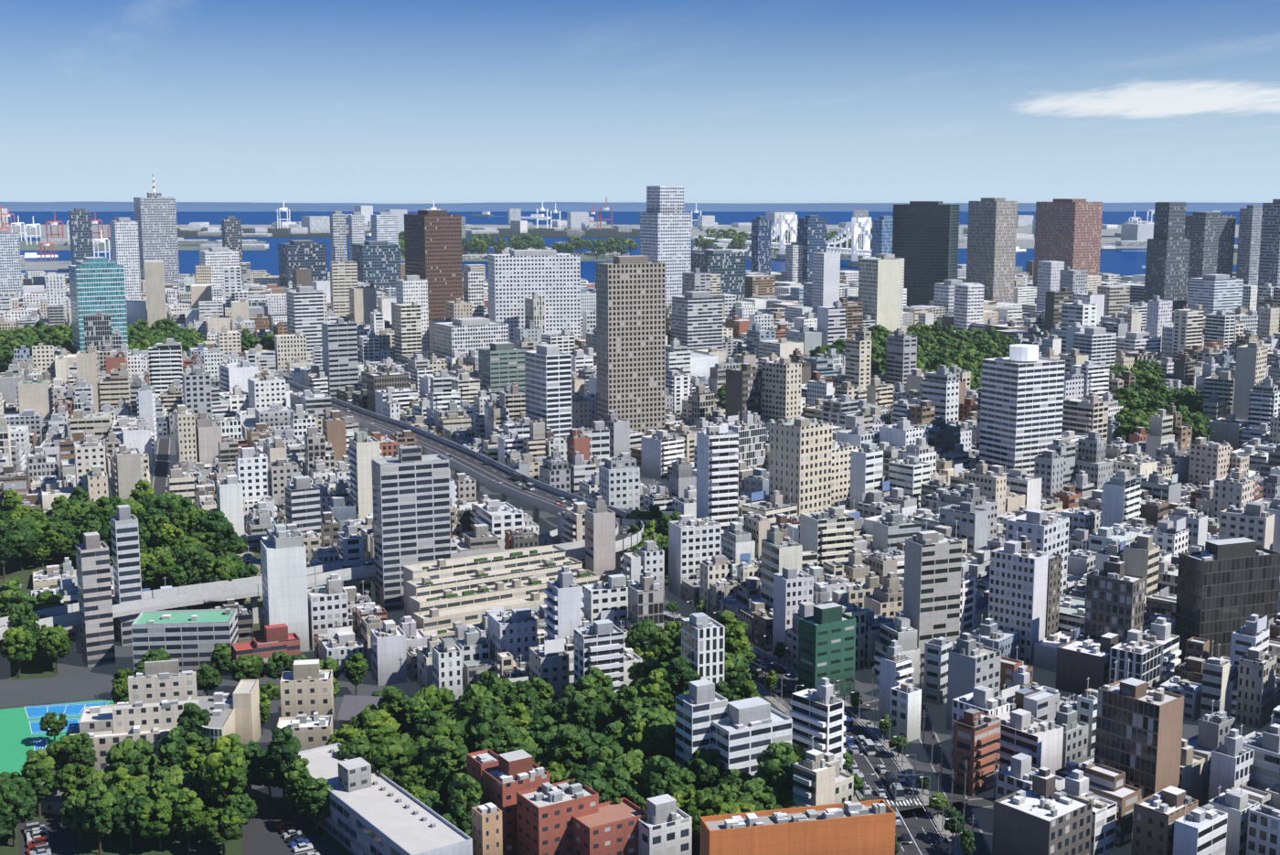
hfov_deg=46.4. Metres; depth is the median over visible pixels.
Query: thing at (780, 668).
vehicle
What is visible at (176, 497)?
tree
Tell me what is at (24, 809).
tree
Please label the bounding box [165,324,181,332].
tree
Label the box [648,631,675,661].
tree
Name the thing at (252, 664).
tree
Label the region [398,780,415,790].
tree
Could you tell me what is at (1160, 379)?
tree
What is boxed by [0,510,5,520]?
tree
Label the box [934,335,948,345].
tree
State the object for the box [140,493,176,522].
tree
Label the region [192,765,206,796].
tree
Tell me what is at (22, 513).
tree
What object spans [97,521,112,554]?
tree
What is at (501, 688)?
tree
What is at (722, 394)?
tree
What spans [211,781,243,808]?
tree
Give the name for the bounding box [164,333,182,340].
tree
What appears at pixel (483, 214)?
harbour boats
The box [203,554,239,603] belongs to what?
tree
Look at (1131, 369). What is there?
tree
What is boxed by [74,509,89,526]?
tree
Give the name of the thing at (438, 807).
tree
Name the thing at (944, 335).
tree
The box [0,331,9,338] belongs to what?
tree
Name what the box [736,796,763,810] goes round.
tree
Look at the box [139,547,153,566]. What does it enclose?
tree
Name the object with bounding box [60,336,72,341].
tree
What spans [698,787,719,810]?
tree
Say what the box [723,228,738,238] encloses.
tree
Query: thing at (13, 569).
park ground
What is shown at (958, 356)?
tree
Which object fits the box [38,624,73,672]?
tree
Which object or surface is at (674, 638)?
tree
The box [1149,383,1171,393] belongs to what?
tree
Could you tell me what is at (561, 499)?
vehicle
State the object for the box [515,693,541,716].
tree
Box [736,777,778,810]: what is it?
tree
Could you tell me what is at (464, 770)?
tree
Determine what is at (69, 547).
tree
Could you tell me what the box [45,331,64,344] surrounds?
tree
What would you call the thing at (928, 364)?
tree
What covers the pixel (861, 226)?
rainbow bridge
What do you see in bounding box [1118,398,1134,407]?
tree
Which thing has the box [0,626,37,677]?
tree
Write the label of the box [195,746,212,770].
tree
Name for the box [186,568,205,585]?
tree
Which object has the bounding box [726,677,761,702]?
tree
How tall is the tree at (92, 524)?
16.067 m
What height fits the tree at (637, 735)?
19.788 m
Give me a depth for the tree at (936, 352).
1251.36 m
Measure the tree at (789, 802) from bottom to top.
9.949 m
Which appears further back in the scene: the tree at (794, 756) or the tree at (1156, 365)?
the tree at (1156, 365)
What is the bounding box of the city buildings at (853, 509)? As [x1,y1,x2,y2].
[0,185,1279,854]
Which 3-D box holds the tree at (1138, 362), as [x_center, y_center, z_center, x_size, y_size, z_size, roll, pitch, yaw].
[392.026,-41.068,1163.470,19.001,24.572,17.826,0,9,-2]
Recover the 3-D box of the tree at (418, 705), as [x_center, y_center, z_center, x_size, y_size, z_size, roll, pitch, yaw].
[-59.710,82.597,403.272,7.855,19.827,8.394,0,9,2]
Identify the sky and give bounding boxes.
[0,0,1279,190]
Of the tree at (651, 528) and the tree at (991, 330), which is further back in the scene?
the tree at (991, 330)
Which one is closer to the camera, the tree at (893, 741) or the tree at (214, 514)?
the tree at (893, 741)
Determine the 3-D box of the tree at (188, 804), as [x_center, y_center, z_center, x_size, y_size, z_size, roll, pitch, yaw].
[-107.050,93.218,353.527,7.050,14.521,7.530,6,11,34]
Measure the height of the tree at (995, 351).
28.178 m
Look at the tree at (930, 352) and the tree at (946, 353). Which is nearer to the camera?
the tree at (946, 353)
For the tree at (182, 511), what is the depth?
602.66 m
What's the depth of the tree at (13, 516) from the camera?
634.51 m
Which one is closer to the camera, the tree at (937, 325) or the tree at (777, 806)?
the tree at (777, 806)
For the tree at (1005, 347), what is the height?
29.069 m
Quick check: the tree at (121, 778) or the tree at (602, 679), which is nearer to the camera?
the tree at (121, 778)
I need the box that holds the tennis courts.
[0,698,113,781]
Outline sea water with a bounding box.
[7,211,1239,282]
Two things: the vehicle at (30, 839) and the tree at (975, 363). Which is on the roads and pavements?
the vehicle at (30, 839)
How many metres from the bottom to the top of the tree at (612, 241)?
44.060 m
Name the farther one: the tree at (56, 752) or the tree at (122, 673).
the tree at (122, 673)
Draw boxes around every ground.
[0,190,1279,854]
[0,365,1126,854]
[0,542,371,641]
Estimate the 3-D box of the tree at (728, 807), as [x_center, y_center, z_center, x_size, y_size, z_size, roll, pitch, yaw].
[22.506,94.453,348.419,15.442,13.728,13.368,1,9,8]
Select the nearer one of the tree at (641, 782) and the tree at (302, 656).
the tree at (641, 782)
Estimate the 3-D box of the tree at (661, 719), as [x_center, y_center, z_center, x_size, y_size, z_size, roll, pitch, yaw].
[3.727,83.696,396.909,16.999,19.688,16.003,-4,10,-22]
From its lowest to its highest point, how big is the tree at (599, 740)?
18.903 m
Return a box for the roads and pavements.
[18,437,995,854]
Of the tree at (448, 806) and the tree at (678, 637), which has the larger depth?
the tree at (678, 637)
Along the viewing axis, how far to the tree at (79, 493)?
682.40 m
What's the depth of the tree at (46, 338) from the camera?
1342.95 m
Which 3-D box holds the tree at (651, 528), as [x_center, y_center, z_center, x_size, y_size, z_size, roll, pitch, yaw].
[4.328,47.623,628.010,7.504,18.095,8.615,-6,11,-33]
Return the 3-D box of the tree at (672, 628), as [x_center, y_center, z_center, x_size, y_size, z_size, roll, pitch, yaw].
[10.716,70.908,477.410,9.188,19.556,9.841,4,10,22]
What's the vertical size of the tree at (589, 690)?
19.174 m
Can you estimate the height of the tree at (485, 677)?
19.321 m
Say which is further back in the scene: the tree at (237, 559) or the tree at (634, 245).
the tree at (634, 245)
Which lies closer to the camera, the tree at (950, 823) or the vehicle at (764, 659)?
the tree at (950, 823)
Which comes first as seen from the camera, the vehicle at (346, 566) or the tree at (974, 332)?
the vehicle at (346, 566)
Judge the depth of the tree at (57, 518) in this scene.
608.64 m
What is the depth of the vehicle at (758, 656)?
498.40 m
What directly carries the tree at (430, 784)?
on the park ground at (119, 845)
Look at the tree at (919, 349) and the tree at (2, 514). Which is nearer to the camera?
the tree at (2, 514)
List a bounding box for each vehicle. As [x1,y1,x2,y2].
[23,821,45,832]
[26,825,47,835]
[26,829,48,841]
[27,842,45,853]
[28,835,47,842]
[28,835,49,847]
[29,842,51,854]
[30,848,51,854]
[276,820,296,829]
[278,823,298,833]
[282,828,302,838]
[286,832,306,842]
[288,837,309,847]
[292,842,313,852]
[305,851,319,854]
[340,564,352,569]
[361,561,373,565]
[444,452,452,458]
[511,471,522,481]
[523,482,534,490]
[557,497,565,502]
[663,611,680,622]
[752,658,764,666]
[753,667,763,673]
[754,652,762,659]
[757,662,767,668]
[758,656,769,662]
[773,685,780,693]
[774,665,785,671]
[780,684,791,692]
[843,714,853,730]
[843,736,853,746]
[848,745,859,753]
[849,764,859,773]
[855,735,865,744]
[856,773,866,784]
[860,738,875,755]
[862,784,871,794]
[874,743,884,751]
[875,788,885,796]
[876,764,886,773]
[882,771,895,789]
[889,782,904,800]
[895,772,905,781]
[895,811,901,824]
[900,833,911,843]
[934,837,951,854]
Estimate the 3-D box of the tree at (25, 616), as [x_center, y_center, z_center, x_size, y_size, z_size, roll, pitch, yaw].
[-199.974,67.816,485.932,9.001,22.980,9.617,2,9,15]
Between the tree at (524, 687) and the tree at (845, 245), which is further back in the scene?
the tree at (845, 245)
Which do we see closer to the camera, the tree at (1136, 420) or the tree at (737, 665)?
the tree at (737, 665)
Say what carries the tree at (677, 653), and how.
on the park ground at (119, 845)
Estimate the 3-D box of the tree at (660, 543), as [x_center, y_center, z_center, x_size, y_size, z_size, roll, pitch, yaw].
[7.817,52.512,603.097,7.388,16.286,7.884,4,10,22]
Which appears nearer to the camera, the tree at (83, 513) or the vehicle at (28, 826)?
the vehicle at (28, 826)
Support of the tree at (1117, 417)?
on the park ground at (119, 845)
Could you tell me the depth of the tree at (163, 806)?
350.78 m
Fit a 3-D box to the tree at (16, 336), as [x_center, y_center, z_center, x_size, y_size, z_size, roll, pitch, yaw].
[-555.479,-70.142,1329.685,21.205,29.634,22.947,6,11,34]
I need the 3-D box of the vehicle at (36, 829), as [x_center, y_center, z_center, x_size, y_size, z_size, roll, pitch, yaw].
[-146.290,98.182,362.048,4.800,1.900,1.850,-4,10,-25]
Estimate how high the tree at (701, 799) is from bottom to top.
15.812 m
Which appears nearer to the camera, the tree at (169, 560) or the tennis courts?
the tennis courts
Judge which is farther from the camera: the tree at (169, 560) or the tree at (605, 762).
the tree at (169, 560)
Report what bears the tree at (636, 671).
on the park ground at (119, 845)
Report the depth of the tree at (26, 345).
1296.85 m
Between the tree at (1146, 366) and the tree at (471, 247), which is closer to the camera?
the tree at (1146, 366)
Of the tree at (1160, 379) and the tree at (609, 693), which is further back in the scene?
the tree at (1160, 379)
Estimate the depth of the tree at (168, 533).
570.14 m
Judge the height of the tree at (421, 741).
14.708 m
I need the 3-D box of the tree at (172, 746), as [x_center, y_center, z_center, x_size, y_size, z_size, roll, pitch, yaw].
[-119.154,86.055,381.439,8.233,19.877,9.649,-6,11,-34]
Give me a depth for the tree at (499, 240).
3619.03 m
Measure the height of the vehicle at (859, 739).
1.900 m
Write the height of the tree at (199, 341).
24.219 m
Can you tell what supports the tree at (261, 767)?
on the park ground at (119, 845)
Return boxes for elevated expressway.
[0,379,682,653]
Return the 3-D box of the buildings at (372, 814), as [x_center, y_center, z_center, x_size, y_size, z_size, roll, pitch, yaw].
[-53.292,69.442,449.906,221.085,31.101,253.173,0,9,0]
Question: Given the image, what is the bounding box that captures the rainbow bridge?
[691,214,872,266]
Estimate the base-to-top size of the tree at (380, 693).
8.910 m
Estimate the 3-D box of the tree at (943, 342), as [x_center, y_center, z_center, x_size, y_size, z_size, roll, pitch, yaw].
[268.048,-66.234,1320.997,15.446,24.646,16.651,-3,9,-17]
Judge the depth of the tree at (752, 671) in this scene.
471.18 m
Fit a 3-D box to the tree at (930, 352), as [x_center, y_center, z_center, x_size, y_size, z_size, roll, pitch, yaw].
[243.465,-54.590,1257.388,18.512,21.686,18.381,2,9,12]
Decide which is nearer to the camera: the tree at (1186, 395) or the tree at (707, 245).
the tree at (1186, 395)
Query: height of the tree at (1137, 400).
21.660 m
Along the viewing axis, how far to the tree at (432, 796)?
364.69 m
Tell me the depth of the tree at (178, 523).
592.56 m
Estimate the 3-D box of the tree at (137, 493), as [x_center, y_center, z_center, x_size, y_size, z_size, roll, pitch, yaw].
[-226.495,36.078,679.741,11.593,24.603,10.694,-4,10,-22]
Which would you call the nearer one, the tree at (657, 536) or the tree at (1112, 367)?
the tree at (657, 536)
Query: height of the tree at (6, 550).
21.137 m
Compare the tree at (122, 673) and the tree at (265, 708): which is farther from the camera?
the tree at (122, 673)
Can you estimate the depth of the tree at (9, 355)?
1255.38 m
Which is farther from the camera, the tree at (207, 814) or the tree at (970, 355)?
the tree at (970, 355)
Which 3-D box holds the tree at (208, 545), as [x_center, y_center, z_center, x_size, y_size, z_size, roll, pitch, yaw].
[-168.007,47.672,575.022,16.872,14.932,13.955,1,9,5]
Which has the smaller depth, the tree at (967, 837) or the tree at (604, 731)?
the tree at (967, 837)
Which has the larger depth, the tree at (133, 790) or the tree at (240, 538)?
the tree at (240, 538)
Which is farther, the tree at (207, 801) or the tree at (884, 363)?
the tree at (884, 363)
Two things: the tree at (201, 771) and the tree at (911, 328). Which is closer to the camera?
the tree at (201, 771)
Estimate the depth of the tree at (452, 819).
348.87 m
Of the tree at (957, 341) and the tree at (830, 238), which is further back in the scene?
the tree at (830, 238)
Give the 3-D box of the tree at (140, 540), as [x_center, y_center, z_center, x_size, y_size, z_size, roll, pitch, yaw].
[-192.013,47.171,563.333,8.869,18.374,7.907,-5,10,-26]
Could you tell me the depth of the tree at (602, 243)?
3431.91 m
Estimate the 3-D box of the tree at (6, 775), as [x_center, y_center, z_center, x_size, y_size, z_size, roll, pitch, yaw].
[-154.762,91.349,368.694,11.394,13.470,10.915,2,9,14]
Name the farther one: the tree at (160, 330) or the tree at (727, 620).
the tree at (160, 330)
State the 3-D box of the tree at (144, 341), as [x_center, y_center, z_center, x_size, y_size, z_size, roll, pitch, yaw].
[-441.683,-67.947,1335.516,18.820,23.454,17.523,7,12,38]
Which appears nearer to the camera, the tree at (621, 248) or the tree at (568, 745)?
the tree at (568, 745)
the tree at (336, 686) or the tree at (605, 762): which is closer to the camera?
the tree at (605, 762)
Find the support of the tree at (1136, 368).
on the park ground at (119, 845)
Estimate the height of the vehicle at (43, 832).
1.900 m
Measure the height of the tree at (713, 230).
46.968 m
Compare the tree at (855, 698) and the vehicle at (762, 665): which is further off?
the vehicle at (762, 665)
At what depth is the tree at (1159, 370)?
1140.84 m
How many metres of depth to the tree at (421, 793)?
364.92 m
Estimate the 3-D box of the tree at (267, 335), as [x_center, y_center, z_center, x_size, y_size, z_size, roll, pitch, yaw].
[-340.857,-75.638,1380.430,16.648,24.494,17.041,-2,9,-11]
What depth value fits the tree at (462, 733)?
391.93 m
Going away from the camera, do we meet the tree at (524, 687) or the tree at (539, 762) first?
the tree at (539, 762)
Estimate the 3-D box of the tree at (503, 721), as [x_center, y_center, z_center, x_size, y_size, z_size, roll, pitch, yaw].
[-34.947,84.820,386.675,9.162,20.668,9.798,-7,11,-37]
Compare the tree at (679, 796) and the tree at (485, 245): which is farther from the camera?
the tree at (485, 245)
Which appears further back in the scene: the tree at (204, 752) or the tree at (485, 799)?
the tree at (204, 752)
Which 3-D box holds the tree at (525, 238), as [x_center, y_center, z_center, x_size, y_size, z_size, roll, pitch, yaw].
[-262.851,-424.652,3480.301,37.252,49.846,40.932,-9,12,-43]
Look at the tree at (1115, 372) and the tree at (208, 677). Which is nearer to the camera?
the tree at (208, 677)
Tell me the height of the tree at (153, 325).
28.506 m
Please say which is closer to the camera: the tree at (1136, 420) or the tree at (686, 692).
the tree at (686, 692)
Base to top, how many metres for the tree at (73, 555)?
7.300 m
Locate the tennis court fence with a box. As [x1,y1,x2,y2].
[0,687,114,755]
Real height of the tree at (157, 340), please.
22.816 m
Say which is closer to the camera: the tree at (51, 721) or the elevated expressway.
the tree at (51, 721)
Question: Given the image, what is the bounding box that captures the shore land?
[0,201,1262,211]
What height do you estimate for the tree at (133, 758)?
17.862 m
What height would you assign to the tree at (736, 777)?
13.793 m
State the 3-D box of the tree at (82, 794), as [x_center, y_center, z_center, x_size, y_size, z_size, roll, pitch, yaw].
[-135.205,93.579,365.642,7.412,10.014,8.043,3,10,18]
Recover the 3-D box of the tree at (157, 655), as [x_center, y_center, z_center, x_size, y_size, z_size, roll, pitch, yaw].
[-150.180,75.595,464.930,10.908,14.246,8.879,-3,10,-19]
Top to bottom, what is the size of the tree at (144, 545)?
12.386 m
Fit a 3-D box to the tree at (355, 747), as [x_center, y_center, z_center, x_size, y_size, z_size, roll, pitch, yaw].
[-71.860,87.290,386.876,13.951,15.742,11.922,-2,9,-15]
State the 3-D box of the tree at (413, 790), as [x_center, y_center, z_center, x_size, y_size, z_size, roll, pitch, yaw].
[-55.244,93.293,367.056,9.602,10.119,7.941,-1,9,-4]
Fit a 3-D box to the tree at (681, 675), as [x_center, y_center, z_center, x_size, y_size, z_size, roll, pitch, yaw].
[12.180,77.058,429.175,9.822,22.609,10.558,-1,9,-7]
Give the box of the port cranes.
[0,196,1156,262]
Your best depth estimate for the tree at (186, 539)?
561.86 m
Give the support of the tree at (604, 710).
on the park ground at (119, 845)
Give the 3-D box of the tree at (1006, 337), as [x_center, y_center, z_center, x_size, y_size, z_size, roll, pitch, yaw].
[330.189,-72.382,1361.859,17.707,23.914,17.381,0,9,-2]
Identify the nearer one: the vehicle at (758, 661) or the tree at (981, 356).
the vehicle at (758, 661)
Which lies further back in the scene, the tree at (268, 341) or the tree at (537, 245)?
the tree at (537, 245)
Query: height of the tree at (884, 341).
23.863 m
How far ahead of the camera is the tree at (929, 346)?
1260.13 m
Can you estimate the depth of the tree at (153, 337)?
1373.46 m
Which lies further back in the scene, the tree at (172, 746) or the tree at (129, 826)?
the tree at (172, 746)
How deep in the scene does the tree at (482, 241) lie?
3367.42 m
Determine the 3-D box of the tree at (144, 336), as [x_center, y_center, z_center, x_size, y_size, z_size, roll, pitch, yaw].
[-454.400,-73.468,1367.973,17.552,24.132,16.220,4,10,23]
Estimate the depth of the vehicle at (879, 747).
416.83 m
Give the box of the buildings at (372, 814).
[35,544,895,854]
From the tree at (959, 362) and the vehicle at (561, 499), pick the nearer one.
the vehicle at (561, 499)
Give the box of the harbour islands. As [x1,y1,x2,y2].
[6,224,1238,272]
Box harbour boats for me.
[20,211,1222,282]
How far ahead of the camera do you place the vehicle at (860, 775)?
393.96 m
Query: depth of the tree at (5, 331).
1420.23 m
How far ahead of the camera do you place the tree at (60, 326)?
1469.58 m
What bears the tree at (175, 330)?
on the park ground at (119, 845)
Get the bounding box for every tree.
[0,329,10,335]
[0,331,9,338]
[0,343,12,372]
[0,350,13,372]
[0,489,23,517]
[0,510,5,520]
[0,524,17,578]
[0,576,23,617]
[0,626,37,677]
[0,771,33,795]
[0,777,38,847]
[0,800,16,836]
[3,331,29,347]
[4,529,42,570]
[4,590,37,616]
[6,340,20,345]
[6,503,33,517]
[7,512,21,520]
[7,515,36,559]
[8,510,28,517]
[8,520,35,565]
[8,602,41,670]
[13,340,31,345]
[14,328,29,336]
[20,341,31,348]
[20,514,42,522]
[20,747,55,817]
[26,330,38,337]
[26,334,41,341]
[28,326,40,331]
[29,510,49,521]
[31,336,40,341]
[31,507,48,516]
[31,520,48,555]
[31,544,52,566]
[32,320,48,328]
[32,590,52,610]
[34,593,66,610]
[34,626,53,666]
[35,324,56,335]
[37,331,46,338]
[38,533,46,560]
[38,614,58,661]
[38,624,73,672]
[39,712,68,740]
[42,334,52,343]
[42,520,74,556]
[42,529,63,562]
[44,509,52,516]
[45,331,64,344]
[45,735,95,770]
[49,339,63,344]
[50,496,66,512]
[51,515,63,522]
[52,499,75,511]
[52,536,75,557]
[52,763,96,799]
[53,511,64,516]
[55,324,70,330]
[59,794,85,842]
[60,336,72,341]
[60,504,85,522]
[61,340,73,348]
[63,732,97,773]
[63,785,83,807]
[64,330,71,337]
[65,346,76,353]
[65,525,79,538]
[68,527,85,547]
[69,486,89,501]
[70,550,75,560]
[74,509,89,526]
[75,499,96,510]
[75,789,88,812]
[81,513,101,529]
[81,769,113,798]
[81,782,114,854]
[85,519,101,533]
[88,495,116,525]
[96,785,127,843]
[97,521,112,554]
[102,775,112,787]
[103,737,155,776]
[107,495,125,511]
[108,767,141,795]
[109,555,113,565]
[109,675,128,703]
[110,795,147,847]
[111,667,134,686]
[117,774,149,799]
[120,496,138,506]
[122,693,128,702]
[125,795,157,820]
[127,328,141,336]
[127,334,141,342]
[128,338,142,344]
[128,345,141,349]
[129,479,154,501]
[130,503,146,511]
[130,507,148,521]
[132,319,149,328]
[132,342,145,347]
[133,660,148,675]
[134,324,149,332]
[134,796,178,850]
[136,506,166,543]
[137,339,150,344]
[138,333,152,341]
[138,522,147,527]
[138,526,150,547]
[138,534,142,548]
[139,538,147,548]
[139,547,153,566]
[139,553,164,587]
[140,343,154,350]
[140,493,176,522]
[141,647,171,668]
[144,766,169,789]
[146,328,165,335]
[146,514,175,541]
[146,515,170,541]
[146,764,198,799]
[148,330,159,335]
[148,335,161,341]
[148,753,158,767]
[149,319,170,330]
[149,338,159,342]
[149,545,174,586]
[149,551,183,586]
[149,759,161,768]
[151,522,183,547]
[153,318,177,331]
[155,320,171,330]
[156,725,188,767]
[156,787,205,837]
[157,499,182,518]
[159,330,172,335]
[161,491,183,501]
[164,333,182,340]
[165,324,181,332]
[167,564,187,587]
[168,512,179,522]
[169,328,189,333]
[170,789,202,850]
[171,509,201,530]
[171,511,193,534]
[172,535,203,564]
[172,541,206,575]
[175,496,197,513]
[176,702,211,744]
[178,332,193,341]
[181,342,191,356]
[181,342,195,351]
[181,507,207,535]
[181,746,205,777]
[184,732,210,753]
[186,340,198,347]
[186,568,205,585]
[187,569,220,607]
[189,339,206,346]
[190,336,203,341]
[190,531,225,555]
[191,807,220,841]
[192,332,205,341]
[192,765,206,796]
[195,662,222,695]
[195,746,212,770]
[196,780,213,810]
[196,805,246,854]
[199,517,238,555]
[200,510,229,556]
[201,550,215,570]
[202,733,247,827]
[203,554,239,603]
[209,642,231,682]
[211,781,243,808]
[215,553,243,563]
[222,538,247,554]
[222,551,236,555]
[222,793,257,838]
[228,535,247,553]
[228,653,265,682]
[234,742,257,794]
[236,561,258,604]
[240,334,256,347]
[240,339,251,349]
[241,328,255,336]
[241,337,258,345]
[241,345,248,351]
[244,740,266,789]
[247,754,284,799]
[258,336,274,347]
[258,684,273,700]
[259,693,270,734]
[260,681,279,700]
[262,332,273,339]
[262,650,294,681]
[263,725,301,810]
[282,757,311,820]
[290,653,306,671]
[296,777,334,832]
[319,656,341,679]
[324,724,361,746]
[332,676,340,698]
[335,734,380,760]
[342,651,368,695]
[350,704,377,730]
[359,709,401,756]
[364,733,421,784]
[372,686,403,696]
[376,685,410,734]
[396,764,430,790]
[398,231,404,239]
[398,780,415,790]
[400,246,405,258]
[404,695,429,740]
[406,785,431,799]
[411,683,455,714]
[412,747,424,765]
[413,708,445,740]
[414,735,431,751]
[415,789,437,801]
[418,791,443,804]
[420,761,448,800]
[421,735,468,807]
[426,725,466,797]
[426,800,446,815]
[439,714,459,725]
[440,812,461,830]
[444,763,466,797]
[445,703,458,715]
[445,803,450,812]
[445,809,472,837]
[447,705,479,722]
[447,772,483,823]
[449,793,490,838]
[453,723,469,737]
[454,689,507,720]
[456,683,486,708]
[457,734,469,753]
[457,765,467,774]
[461,237,469,255]
[464,704,502,753]
[467,237,482,254]
[471,239,486,254]
[472,670,497,686]
[475,244,488,252]
[475,738,501,753]
[478,234,490,254]
[480,234,497,254]
[483,676,518,706]
[486,737,502,754]
[492,714,516,746]
[493,245,504,254]
[494,237,506,245]
[496,241,506,254]
[501,700,530,730]
[502,725,538,763]
[508,234,523,248]
[513,241,528,249]
[514,679,538,701]
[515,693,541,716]
[519,234,531,244]
[521,234,535,247]
[525,716,539,729]
[526,714,557,751]
[527,241,536,247]
[531,677,554,700]
[533,240,545,248]
[533,698,558,716]
[534,746,547,758]
[535,756,563,781]
[542,761,575,783]
[544,724,592,781]
[551,242,562,253]
[551,697,572,718]
[552,713,583,727]
[556,242,571,253]
[563,672,607,705]
[564,693,596,732]
[564,767,613,803]
[565,245,575,253]
[565,722,582,735]
[569,235,583,254]
[573,240,587,255]
[574,239,586,255]
[574,730,623,765]
[577,727,589,735]
[582,704,603,732]
[586,239,597,251]
[586,665,613,703]
[586,745,626,789]
[588,246,603,259]
[593,703,613,727]
[594,239,602,247]
[597,241,610,256]
[598,778,637,804]
[600,723,609,735]
[601,685,616,708]
[605,244,616,258]
[606,238,620,257]
[606,720,626,753]
[608,683,642,727]
[613,236,625,245]
[615,245,628,255]
[618,748,648,794]
[622,238,639,255]
[622,717,654,763]
[623,618,662,650]
[624,704,675,756]
[625,509,652,524]
[627,523,641,533]
[627,656,667,694]
[629,530,649,548]
[629,539,646,552]
[629,543,643,552]
[630,794,646,810]
[632,778,643,786]
[633,647,660,661]
[634,667,674,706]
[636,520,646,526]
[640,695,657,729]
[640,755,682,800]
[642,754,682,780]
[643,519,659,536]
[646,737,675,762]
[648,504,663,518]
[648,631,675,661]
[649,533,667,540]
[653,538,665,549]
[656,510,682,537]
[659,620,681,638]
[659,763,682,790]
[660,659,671,667]
[661,544,668,584]
[661,766,695,800]
[663,664,681,693]
[665,601,679,614]
[665,655,700,701]
[667,631,680,658]
[667,645,681,661]
[669,703,675,711]
[669,726,675,752]
[671,690,688,706]
[671,790,687,809]
[676,630,681,646]
[681,789,723,836]
[682,788,696,802]
[684,747,724,789]
[693,234,708,252]
[694,598,706,614]
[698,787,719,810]
[700,239,714,248]
[704,228,716,237]
[713,245,723,249]
[713,768,755,792]
[713,800,757,815]
[714,680,734,697]
[715,229,725,237]
[715,609,748,637]
[715,783,745,802]
[718,384,725,392]
[718,387,725,407]
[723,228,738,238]
[724,624,748,657]
[724,651,751,691]
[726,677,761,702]
[729,239,741,248]
[730,236,746,249]
[735,635,757,664]
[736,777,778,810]
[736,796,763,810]
[737,231,748,240]
[747,668,758,680]
[756,742,793,794]
[762,782,793,808]
[765,669,778,696]
[768,741,799,763]
[770,240,778,256]
[771,804,801,809]
[773,641,785,663]
[775,792,797,807]
[777,234,789,243]
[780,798,794,808]
[791,743,805,762]
[808,345,822,357]
[815,349,828,356]
[826,232,834,251]
[827,234,840,251]
[827,344,842,351]
[832,338,845,348]
[832,347,841,353]
[835,239,851,258]
[842,237,851,258]
[842,752,853,769]
[849,689,862,714]
[849,772,865,796]
[868,324,886,338]
[871,334,886,344]
[871,345,883,353]
[871,350,886,359]
[874,330,890,337]
[878,339,886,345]
[878,714,893,740]
[882,360,886,371]
[888,735,908,757]
[894,834,899,854]
[906,325,920,332]
[912,331,923,336]
[914,323,932,333]
[916,359,925,368]
[916,775,929,794]
[917,338,927,350]
[917,344,930,358]
[917,356,928,369]
[921,334,938,345]
[921,368,933,373]
[923,342,939,351]
[923,349,939,356]
[925,360,941,368]
[928,320,948,334]
[928,356,948,371]
[928,791,949,817]
[931,350,942,357]
[932,330,952,343]
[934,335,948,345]
[936,338,950,347]
[940,348,956,360]
[943,806,965,842]
[945,324,956,331]
[946,329,954,333]
[948,331,963,340]
[948,350,966,360]
[949,339,959,343]
[950,359,966,365]
[951,353,971,363]
[953,341,969,350]
[955,357,970,364]
[956,330,965,340]
[959,350,980,364]
[960,829,975,854]
[961,364,979,372]
[962,366,977,377]
[965,361,982,368]
[966,328,983,339]
[966,370,981,385]
[969,345,980,351]
[970,350,978,362]
[970,382,976,388]
[973,352,992,362]
[976,368,981,376]
[978,339,997,351]
[980,347,1002,357]
[981,334,993,341]
[981,343,995,350]
[983,326,1001,335]
[987,333,1007,345]
[995,346,1009,356]
[998,344,1009,357]
[999,335,1012,341]
[1006,341,1020,345]
[1109,364,1118,370]
[1109,369,1118,375]
[1112,364,1128,373]
[1112,386,1139,407]
[1113,415,1149,442]
[1114,412,1135,442]
[1115,368,1137,373]
[1116,407,1140,415]
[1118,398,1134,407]
[1118,399,1137,411]
[1123,382,1142,401]
[1123,409,1150,436]
[1130,367,1149,372]
[1131,370,1141,375]
[1132,358,1151,370]
[1133,372,1159,392]
[1133,397,1141,404]
[1134,396,1167,413]
[1137,362,1153,369]
[1140,388,1160,396]
[1142,370,1165,378]
[1143,374,1164,386]
[1143,399,1170,412]
[1144,410,1157,418]
[1147,368,1165,374]
[1148,392,1167,401]
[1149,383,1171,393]
[1150,360,1162,370]
[1152,392,1172,400]
[1162,390,1174,394]
[1165,405,1194,423]
[1167,391,1203,412]
[1173,385,1197,399]
[1173,398,1190,405]
[1176,401,1194,412]
[1182,414,1205,423]
[1182,422,1208,437]
[1183,405,1197,415]
[1184,424,1207,442]
[1189,403,1203,414]
[1193,418,1214,437]
[1195,394,1203,402]
[1200,415,1211,424]
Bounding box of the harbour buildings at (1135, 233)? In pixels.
[0,205,1237,272]
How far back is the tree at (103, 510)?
597.02 m
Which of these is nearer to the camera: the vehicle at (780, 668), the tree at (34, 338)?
the vehicle at (780, 668)
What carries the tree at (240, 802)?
on the park ground at (119, 845)
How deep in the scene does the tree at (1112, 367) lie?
1132.71 m
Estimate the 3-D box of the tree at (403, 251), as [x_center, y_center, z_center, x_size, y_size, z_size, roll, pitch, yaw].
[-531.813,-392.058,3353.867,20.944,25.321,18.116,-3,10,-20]
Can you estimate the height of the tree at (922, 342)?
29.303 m
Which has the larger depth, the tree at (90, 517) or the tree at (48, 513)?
the tree at (48, 513)
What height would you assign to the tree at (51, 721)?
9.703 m

